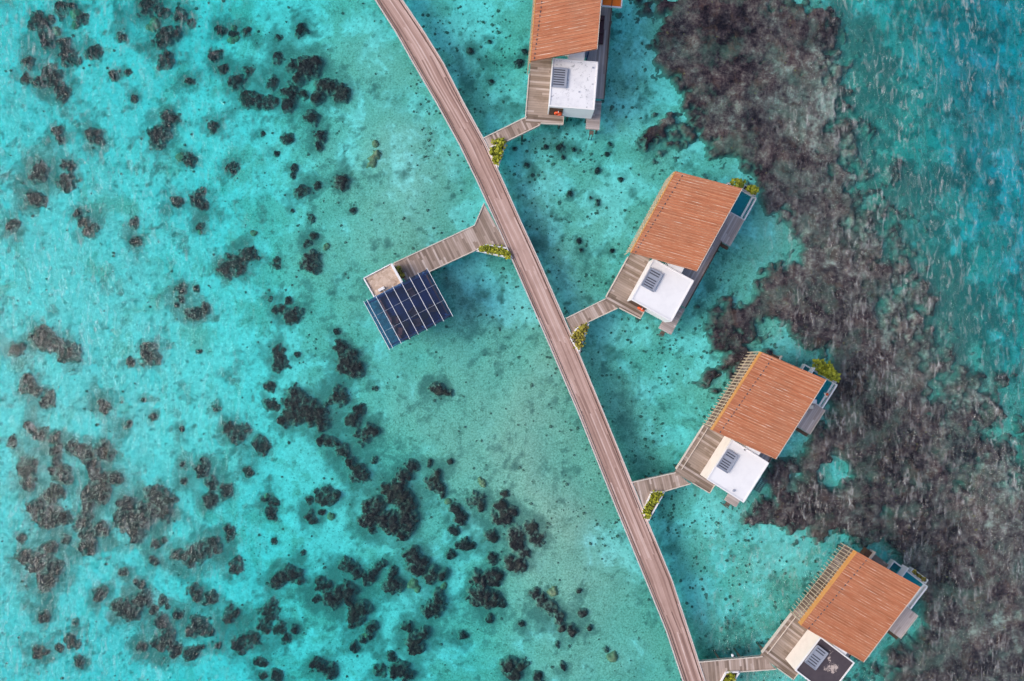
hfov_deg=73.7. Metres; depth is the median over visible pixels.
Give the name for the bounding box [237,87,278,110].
coral head
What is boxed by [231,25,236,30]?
coral head
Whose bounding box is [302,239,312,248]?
coral head
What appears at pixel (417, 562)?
coral head
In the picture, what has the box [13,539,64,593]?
coral head
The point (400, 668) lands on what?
coral head
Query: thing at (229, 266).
coral head
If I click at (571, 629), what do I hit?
coral head
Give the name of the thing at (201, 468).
coral head
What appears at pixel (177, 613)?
coral head
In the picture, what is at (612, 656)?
coral head
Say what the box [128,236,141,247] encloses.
coral head
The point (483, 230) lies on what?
footbridge
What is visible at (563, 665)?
coral head
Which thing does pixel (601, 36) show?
sun lounger
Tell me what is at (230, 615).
coral head
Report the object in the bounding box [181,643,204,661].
coral head
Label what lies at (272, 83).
coral head
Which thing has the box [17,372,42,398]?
coral head
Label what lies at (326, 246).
coral head
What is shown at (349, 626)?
coral head
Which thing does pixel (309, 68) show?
coral head
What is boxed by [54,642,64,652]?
coral head
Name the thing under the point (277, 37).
coral head
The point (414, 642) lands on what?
coral head
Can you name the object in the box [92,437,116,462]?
coral head
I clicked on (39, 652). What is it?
coral head
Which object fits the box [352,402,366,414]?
coral head
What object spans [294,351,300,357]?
coral head
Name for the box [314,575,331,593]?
coral head
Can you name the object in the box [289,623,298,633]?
coral head
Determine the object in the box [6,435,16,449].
coral head
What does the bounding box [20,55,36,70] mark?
coral head
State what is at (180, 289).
coral head
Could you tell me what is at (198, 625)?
coral head
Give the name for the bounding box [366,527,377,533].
coral head
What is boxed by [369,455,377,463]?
coral head
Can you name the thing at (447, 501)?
coral head
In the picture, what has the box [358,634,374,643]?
coral head
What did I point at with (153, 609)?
coral head
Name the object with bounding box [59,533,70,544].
coral head
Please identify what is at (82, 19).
coral head
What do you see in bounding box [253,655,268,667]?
coral head
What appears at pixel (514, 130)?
footbridge
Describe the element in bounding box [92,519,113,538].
coral head
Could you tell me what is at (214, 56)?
coral head
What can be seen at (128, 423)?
coral head
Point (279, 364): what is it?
coral head
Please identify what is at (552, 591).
coral head
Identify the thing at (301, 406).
coral head
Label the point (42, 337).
coral head
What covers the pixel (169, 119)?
coral head
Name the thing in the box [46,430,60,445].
coral head
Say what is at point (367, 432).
coral head
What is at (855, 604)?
water villa
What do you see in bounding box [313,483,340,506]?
coral head
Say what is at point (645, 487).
footbridge
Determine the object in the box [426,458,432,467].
coral head
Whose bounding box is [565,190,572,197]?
coral head
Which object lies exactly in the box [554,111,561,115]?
wall ornament
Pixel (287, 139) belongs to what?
coral head
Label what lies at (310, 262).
coral head
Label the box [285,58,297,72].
coral head
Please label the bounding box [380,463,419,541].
coral head
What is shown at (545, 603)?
coral head
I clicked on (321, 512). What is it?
coral head
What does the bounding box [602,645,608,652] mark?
coral head
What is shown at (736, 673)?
planter
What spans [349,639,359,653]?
coral head
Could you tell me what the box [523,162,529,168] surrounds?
coral head
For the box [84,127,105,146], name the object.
coral head
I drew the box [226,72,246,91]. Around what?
coral head
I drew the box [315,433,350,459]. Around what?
coral head
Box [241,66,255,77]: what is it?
coral head
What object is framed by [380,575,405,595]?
coral head
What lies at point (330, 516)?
coral head
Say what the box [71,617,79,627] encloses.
coral head
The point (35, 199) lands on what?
coral head
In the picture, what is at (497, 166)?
planter
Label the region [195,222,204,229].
coral head
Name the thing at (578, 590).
coral head
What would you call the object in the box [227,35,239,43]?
coral head
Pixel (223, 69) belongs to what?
coral head
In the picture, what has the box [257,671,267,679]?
coral head
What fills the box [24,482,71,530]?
coral head
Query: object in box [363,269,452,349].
solar panels
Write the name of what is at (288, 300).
coral head
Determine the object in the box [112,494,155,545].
coral head
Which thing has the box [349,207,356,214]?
coral head
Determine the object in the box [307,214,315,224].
coral head
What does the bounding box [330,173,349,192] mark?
coral head
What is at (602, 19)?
sun lounger
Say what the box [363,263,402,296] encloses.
hut
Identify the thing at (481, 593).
coral head
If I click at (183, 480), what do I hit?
coral head
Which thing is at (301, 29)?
coral head
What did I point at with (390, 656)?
coral head
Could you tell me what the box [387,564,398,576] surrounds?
coral head
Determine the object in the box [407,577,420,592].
coral head
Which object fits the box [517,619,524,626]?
coral head
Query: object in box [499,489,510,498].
coral head
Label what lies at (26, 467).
coral head
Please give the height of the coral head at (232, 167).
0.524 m
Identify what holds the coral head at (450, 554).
on the seabed
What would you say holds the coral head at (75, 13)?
on the seabed
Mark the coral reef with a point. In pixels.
(756, 86)
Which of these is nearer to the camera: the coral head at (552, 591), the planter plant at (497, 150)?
the planter plant at (497, 150)
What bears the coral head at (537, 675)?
on the seabed
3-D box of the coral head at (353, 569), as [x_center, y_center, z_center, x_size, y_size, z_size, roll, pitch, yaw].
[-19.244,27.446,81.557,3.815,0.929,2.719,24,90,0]
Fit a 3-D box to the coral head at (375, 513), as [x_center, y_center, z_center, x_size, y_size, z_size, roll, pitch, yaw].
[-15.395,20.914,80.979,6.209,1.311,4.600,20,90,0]
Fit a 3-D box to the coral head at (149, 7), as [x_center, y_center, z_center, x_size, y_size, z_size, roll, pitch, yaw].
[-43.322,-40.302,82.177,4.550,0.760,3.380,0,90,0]
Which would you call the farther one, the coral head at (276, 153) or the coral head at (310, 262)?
the coral head at (276, 153)
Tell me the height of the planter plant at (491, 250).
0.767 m
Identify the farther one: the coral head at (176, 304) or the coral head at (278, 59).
the coral head at (176, 304)
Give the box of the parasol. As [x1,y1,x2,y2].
[601,0,622,8]
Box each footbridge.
[393,203,505,279]
[482,116,540,148]
[566,298,617,352]
[632,472,690,507]
[699,648,775,680]
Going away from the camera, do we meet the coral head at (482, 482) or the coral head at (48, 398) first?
the coral head at (482, 482)
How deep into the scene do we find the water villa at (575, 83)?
75.74 m
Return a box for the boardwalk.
[375,0,704,680]
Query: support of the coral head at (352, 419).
on the seabed
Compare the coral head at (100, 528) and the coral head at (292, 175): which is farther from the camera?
the coral head at (100, 528)
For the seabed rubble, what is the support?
on the seabed
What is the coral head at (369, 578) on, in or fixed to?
on the seabed
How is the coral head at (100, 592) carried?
on the seabed
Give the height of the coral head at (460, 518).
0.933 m
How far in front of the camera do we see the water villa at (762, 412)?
74.28 m
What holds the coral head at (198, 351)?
on the seabed
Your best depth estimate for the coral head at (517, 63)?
81.21 m
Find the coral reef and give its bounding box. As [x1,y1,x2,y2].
[610,0,1023,680]
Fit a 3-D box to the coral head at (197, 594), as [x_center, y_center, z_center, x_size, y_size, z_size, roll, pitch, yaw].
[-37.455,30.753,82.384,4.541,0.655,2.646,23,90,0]
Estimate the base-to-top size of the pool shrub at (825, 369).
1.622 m
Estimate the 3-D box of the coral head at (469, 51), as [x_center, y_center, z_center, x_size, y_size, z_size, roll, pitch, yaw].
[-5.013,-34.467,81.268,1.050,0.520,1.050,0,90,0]
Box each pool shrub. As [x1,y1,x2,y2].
[729,178,758,194]
[812,358,840,382]
[912,569,925,581]
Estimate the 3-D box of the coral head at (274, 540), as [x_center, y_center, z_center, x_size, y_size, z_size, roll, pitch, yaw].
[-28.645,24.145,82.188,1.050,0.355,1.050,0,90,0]
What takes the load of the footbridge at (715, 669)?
on the seabed
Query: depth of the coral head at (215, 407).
82.09 m
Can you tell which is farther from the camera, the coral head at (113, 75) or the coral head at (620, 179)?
the coral head at (113, 75)
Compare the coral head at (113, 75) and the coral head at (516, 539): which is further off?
the coral head at (113, 75)
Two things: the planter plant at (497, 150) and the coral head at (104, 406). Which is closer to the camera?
the planter plant at (497, 150)
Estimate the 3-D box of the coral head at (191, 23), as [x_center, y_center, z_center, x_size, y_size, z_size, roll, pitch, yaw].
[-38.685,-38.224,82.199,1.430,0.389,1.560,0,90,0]
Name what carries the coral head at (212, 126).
on the seabed
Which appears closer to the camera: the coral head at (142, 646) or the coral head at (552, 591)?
the coral head at (552, 591)
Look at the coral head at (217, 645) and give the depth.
82.32 m
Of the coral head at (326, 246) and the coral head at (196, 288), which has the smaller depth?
the coral head at (326, 246)
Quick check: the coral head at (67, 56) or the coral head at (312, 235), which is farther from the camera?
the coral head at (67, 56)
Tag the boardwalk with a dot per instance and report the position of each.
(426, 60)
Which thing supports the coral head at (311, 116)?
on the seabed
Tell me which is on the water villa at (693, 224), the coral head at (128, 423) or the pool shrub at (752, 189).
the pool shrub at (752, 189)
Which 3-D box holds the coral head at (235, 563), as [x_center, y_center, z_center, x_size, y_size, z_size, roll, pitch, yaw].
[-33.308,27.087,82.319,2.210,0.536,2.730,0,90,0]
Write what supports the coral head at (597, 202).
on the seabed
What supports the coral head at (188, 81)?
on the seabed
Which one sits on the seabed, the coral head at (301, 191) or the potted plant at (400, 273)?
the coral head at (301, 191)
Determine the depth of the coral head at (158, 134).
82.01 m
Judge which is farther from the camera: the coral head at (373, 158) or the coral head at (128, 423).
the coral head at (128, 423)
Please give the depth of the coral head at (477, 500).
80.76 m
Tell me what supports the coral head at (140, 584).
on the seabed
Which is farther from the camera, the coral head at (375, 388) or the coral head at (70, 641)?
the coral head at (70, 641)
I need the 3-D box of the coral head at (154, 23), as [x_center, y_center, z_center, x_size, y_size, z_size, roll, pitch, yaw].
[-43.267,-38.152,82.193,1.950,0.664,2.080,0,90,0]
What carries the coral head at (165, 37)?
on the seabed
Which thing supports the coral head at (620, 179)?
on the seabed
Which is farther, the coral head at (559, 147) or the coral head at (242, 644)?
the coral head at (242, 644)
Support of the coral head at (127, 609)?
on the seabed
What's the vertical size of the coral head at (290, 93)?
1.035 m
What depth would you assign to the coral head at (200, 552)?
82.19 m
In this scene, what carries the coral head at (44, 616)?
on the seabed
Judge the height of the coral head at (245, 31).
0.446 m
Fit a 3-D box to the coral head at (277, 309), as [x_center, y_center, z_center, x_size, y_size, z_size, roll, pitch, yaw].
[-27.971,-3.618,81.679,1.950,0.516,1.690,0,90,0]
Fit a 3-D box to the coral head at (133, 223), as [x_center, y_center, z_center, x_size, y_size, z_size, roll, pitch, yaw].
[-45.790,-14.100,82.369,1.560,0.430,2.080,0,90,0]
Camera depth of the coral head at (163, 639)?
82.36 m
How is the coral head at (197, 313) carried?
on the seabed
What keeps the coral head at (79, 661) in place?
on the seabed
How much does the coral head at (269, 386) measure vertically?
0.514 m
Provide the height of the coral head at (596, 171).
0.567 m
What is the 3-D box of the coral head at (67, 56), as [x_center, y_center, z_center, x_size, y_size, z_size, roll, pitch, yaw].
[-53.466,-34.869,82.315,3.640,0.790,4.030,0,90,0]
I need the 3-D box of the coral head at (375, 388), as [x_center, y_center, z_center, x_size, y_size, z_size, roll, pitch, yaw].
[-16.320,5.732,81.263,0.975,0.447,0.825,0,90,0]
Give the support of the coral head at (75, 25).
on the seabed
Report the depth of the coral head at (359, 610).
81.32 m
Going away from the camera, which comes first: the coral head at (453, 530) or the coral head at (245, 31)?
the coral head at (453, 530)
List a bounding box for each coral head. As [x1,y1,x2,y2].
[5,218,20,234]
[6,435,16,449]
[7,341,26,357]
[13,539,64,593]
[16,456,38,491]
[16,533,27,544]
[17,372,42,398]
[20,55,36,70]
[20,72,31,85]
[22,188,47,209]
[23,420,48,441]
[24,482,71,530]
[26,155,49,184]
[27,10,56,49]
[27,323,81,363]
[29,62,71,103]
[32,644,50,659]
[37,610,50,622]
[38,388,55,409]
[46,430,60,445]
[47,442,73,485]
[50,125,65,145]
[53,26,60,35]
[54,1,77,21]
[54,171,80,193]
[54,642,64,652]
[55,37,82,68]
[59,159,75,171]
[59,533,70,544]
[62,438,123,486]
[63,632,81,650]
[69,510,97,555]
[70,9,81,20]
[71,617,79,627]
[72,21,78,29]
[72,207,82,219]
[73,654,85,669]
[76,9,89,25]
[77,216,99,237]
[80,479,111,512]
[83,44,103,60]
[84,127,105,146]
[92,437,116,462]
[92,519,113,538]
[92,584,108,602]
[96,398,112,415]
[107,70,118,81]
[107,588,152,621]
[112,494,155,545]
[116,31,126,42]
[117,567,128,576]
[123,68,132,76]
[123,420,132,428]
[125,355,134,367]
[127,215,138,229]
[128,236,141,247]
[130,94,138,103]
[132,579,146,589]
[135,640,148,652]
[136,0,170,19]
[139,341,162,367]
[142,484,179,523]
[146,16,159,31]
[146,124,172,150]
[148,412,156,421]
[148,555,159,566]
[148,604,158,614]
[149,536,167,548]
[149,611,181,658]
[151,25,182,51]
[155,51,174,70]
[158,593,170,609]
[159,109,181,129]
[169,195,184,207]
[169,536,223,568]
[170,6,187,25]
[172,607,183,620]
[173,282,188,303]
[174,302,179,307]
[175,152,183,161]
[179,425,184,431]
[180,477,187,484]
[181,151,197,168]
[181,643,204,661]
[183,77,195,85]
[183,301,209,320]
[185,614,214,638]
[186,18,196,29]
[186,582,218,605]
[188,186,208,211]
[192,457,210,477]
[193,284,199,292]
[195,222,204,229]
[195,349,202,353]
[200,491,218,509]
[203,474,218,490]
[207,48,222,63]
[207,120,219,134]
[211,404,221,411]
[214,24,227,37]
[214,245,261,281]
[214,641,221,648]
[215,63,228,74]
[217,483,233,501]
[221,418,251,445]
[221,603,239,624]
[222,523,236,542]
[224,161,239,177]
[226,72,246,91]
[227,30,238,37]
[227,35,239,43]
[228,555,244,575]
[230,630,260,655]
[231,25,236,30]
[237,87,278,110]
[240,26,251,37]
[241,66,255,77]
[241,466,254,478]
[250,230,256,235]
[250,434,272,456]
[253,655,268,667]
[256,596,280,635]
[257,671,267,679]
[259,496,279,521]
[261,397,280,411]
[263,380,275,393]
[265,74,278,91]
[269,256,280,269]
[269,562,304,589]
[270,342,291,373]
[270,537,277,544]
[270,667,283,680]
[271,304,285,316]
[272,51,285,65]
[272,620,291,645]
[273,150,279,156]
[274,34,283,41]
[276,382,331,432]
[279,80,308,113]
[279,132,294,145]
[282,306,304,325]
[284,296,291,305]
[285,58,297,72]
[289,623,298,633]
[290,163,298,172]
[290,172,295,179]
[291,55,323,87]
[293,184,310,199]
[294,22,309,39]
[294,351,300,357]
[297,248,322,274]
[301,109,320,127]
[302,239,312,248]
[303,508,317,524]
[304,495,313,505]
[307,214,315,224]
[308,231,318,240]
[309,655,338,679]
[310,77,350,106]
[311,130,326,151]
[311,593,322,603]
[312,181,321,190]
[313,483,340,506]
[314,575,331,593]
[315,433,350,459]
[318,509,325,515]
[322,580,372,626]
[323,243,329,250]
[327,512,334,520]
[328,384,350,408]
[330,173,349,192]
[331,339,348,356]
[333,328,340,334]
[334,347,364,378]
[337,555,363,580]
[343,411,362,428]
[345,456,371,483]
[347,624,355,628]
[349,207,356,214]
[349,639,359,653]
[351,421,380,447]
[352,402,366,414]
[356,495,399,536]
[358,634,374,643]
[361,557,386,587]
[363,620,379,635]
[366,150,380,167]
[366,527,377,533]
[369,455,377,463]
[372,140,378,147]
[372,386,378,390]
[372,663,386,677]
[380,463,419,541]
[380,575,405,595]
[386,650,396,661]
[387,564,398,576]
[388,658,415,680]
[400,620,413,632]
[401,544,448,584]
[403,458,420,472]
[403,625,429,655]
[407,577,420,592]
[419,587,446,619]
[423,468,446,498]
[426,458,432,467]
[427,381,452,396]
[440,582,446,589]
[444,498,451,504]
[444,548,457,559]
[446,458,453,464]
[447,524,460,535]
[448,502,468,525]
[454,536,476,550]
[457,629,468,639]
[465,489,486,514]
[465,566,503,609]
[466,47,473,55]
[477,477,485,487]
[483,528,499,543]
[484,612,494,623]
[485,551,500,565]
[487,79,494,85]
[489,498,518,527]
[496,596,506,608]
[498,655,530,680]
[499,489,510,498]
[502,553,513,571]
[506,519,545,574]
[512,59,523,68]
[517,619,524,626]
[521,49,527,55]
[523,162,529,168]
[525,586,566,624]
[532,670,542,680]
[547,586,557,596]
[554,143,563,152]
[555,640,559,648]
[557,622,578,637]
[559,660,566,670]
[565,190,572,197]
[575,237,581,244]
[576,588,581,593]
[576,607,587,617]
[585,624,592,630]
[593,167,599,174]
[595,199,599,206]
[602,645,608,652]
[606,650,617,662]
[617,177,623,182]
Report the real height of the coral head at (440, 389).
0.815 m
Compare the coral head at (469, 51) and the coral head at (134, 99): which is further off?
the coral head at (134, 99)
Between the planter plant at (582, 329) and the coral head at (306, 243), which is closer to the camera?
the planter plant at (582, 329)
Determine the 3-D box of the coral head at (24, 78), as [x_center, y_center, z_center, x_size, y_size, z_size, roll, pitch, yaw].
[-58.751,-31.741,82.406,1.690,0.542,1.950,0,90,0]
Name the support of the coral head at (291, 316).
on the seabed
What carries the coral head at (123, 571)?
on the seabed
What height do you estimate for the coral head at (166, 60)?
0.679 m
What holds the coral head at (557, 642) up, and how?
on the seabed
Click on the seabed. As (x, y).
(356, 48)
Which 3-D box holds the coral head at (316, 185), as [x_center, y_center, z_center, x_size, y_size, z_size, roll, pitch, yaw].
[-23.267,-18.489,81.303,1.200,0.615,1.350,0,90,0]
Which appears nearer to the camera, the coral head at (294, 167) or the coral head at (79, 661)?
the coral head at (294, 167)
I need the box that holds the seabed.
[0,0,1023,680]
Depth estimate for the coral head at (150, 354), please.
82.18 m
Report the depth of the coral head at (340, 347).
81.03 m
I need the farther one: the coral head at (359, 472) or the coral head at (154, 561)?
the coral head at (154, 561)
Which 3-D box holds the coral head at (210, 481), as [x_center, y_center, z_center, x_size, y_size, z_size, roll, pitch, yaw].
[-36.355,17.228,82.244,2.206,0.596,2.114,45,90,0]
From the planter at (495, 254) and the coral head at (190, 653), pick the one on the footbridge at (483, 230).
the planter at (495, 254)
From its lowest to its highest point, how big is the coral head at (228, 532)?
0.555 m
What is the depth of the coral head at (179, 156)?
82.02 m
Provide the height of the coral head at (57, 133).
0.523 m
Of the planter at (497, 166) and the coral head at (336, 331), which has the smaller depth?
the planter at (497, 166)
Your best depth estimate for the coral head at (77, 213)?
82.36 m
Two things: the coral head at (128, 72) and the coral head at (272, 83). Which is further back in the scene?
the coral head at (128, 72)
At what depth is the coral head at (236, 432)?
81.89 m
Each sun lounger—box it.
[598,29,603,44]
[599,15,604,29]
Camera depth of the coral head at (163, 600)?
82.67 m
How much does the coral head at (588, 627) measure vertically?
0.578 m
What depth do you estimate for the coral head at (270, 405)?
81.74 m
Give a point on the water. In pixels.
(922, 358)
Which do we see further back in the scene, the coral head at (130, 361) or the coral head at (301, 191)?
the coral head at (130, 361)
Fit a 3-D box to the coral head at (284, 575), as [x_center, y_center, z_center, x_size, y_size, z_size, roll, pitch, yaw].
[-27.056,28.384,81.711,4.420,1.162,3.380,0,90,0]
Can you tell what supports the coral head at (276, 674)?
on the seabed
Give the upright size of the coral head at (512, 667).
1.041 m
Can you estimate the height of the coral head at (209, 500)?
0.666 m
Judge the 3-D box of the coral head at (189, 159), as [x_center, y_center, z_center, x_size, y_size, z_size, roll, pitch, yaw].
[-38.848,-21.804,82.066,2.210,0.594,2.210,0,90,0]
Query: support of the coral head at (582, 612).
on the seabed
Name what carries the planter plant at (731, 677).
in the planter at (736, 673)
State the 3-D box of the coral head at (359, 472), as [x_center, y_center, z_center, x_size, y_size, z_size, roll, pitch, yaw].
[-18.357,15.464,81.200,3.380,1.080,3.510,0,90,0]
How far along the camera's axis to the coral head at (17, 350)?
82.17 m
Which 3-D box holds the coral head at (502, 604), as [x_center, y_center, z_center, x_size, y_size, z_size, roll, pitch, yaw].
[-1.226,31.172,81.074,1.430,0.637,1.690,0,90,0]
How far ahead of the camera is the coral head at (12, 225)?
82.22 m
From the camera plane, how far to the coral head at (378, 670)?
81.66 m
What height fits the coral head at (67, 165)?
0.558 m
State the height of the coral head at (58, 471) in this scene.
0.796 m
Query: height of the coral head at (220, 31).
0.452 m
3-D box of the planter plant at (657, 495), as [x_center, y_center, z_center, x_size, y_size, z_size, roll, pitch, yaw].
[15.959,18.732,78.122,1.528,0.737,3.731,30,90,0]
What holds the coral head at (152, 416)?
on the seabed
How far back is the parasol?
76.01 m
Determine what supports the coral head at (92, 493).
on the seabed
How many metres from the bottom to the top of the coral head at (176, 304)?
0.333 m
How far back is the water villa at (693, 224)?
74.28 m
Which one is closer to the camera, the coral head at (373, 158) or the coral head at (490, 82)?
the coral head at (373, 158)
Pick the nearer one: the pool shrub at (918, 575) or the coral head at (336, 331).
the pool shrub at (918, 575)
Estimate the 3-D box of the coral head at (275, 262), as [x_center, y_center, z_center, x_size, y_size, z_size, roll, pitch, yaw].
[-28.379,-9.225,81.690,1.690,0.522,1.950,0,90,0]
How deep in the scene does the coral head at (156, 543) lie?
82.48 m
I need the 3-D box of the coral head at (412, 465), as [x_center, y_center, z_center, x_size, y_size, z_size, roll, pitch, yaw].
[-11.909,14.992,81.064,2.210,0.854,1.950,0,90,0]
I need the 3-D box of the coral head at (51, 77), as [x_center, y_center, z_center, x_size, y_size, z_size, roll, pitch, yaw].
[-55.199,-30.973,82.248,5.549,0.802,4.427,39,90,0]
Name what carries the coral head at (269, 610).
on the seabed
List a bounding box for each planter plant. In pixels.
[478,244,510,259]
[489,137,506,165]
[570,322,588,349]
[641,490,663,518]
[724,671,735,680]
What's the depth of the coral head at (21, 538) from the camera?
82.58 m
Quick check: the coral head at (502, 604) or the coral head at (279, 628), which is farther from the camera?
the coral head at (279, 628)
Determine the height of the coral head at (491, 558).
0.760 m
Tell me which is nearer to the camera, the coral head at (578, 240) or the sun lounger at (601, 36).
the sun lounger at (601, 36)
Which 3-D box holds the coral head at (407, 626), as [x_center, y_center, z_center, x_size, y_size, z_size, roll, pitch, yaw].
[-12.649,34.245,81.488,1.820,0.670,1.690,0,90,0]
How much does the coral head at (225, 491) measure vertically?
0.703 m
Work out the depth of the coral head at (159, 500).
82.14 m
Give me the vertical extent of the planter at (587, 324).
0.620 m
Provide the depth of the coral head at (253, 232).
81.84 m
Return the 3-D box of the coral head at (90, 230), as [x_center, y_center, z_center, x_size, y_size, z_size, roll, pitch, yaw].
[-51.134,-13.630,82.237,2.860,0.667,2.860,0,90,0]
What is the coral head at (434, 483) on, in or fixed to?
on the seabed
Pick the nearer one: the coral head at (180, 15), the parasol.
the parasol
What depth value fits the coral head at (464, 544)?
80.99 m
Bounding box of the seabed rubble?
[0,0,853,680]
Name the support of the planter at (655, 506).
on the footbridge at (645, 487)
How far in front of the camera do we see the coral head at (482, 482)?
80.77 m
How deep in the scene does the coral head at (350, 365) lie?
80.90 m
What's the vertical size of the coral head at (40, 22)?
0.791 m
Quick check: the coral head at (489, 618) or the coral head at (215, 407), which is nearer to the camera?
the coral head at (489, 618)
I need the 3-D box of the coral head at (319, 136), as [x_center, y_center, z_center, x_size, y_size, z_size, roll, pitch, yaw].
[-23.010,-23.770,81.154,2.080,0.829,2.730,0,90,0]
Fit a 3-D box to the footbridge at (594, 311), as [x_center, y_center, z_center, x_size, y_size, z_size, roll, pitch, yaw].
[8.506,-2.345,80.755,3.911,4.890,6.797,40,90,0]
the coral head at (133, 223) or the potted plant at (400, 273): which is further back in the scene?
the coral head at (133, 223)
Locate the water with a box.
[0,0,1023,680]
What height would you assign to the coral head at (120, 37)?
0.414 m
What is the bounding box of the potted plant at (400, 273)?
[395,265,404,278]
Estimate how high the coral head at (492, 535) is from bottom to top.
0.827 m
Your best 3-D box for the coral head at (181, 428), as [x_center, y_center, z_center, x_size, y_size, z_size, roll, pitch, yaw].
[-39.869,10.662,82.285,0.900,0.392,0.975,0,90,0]
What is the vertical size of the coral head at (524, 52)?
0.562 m
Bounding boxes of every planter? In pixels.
[476,244,511,258]
[489,144,505,167]
[570,322,588,351]
[642,491,664,520]
[720,671,739,680]
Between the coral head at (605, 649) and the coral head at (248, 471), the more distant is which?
the coral head at (248, 471)
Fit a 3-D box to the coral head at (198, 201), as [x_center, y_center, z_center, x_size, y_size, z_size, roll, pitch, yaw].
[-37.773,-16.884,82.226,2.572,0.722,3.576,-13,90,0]
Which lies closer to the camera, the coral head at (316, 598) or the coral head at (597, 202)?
the coral head at (597, 202)
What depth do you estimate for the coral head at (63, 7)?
82.21 m
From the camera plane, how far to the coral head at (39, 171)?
82.20 m
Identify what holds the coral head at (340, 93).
on the seabed
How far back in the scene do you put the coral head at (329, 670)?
81.57 m
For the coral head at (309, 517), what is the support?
on the seabed
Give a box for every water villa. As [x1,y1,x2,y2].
[525,0,611,139]
[605,171,756,336]
[673,351,837,508]
[756,543,927,680]
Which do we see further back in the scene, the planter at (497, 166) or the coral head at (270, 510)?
the coral head at (270, 510)
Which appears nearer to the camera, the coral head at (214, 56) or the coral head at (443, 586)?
the coral head at (443, 586)
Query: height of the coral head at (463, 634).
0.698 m
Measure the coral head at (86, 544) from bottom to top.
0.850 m
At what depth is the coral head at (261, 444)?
81.80 m
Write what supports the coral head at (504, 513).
on the seabed
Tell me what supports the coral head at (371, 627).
on the seabed
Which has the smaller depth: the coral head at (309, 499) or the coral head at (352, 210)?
the coral head at (352, 210)
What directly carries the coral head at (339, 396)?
on the seabed
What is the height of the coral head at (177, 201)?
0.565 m
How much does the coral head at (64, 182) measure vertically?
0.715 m
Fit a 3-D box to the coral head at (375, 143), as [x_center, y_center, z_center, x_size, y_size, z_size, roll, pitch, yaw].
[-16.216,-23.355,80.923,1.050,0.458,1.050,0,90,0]
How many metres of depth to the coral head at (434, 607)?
81.15 m
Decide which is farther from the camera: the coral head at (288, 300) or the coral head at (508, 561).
the coral head at (288, 300)
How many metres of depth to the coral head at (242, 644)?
82.09 m
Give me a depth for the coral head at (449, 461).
80.77 m
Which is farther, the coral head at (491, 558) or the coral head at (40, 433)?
the coral head at (40, 433)
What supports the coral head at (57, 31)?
on the seabed
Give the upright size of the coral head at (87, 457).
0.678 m
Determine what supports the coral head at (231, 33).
on the seabed
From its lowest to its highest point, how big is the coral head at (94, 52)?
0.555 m

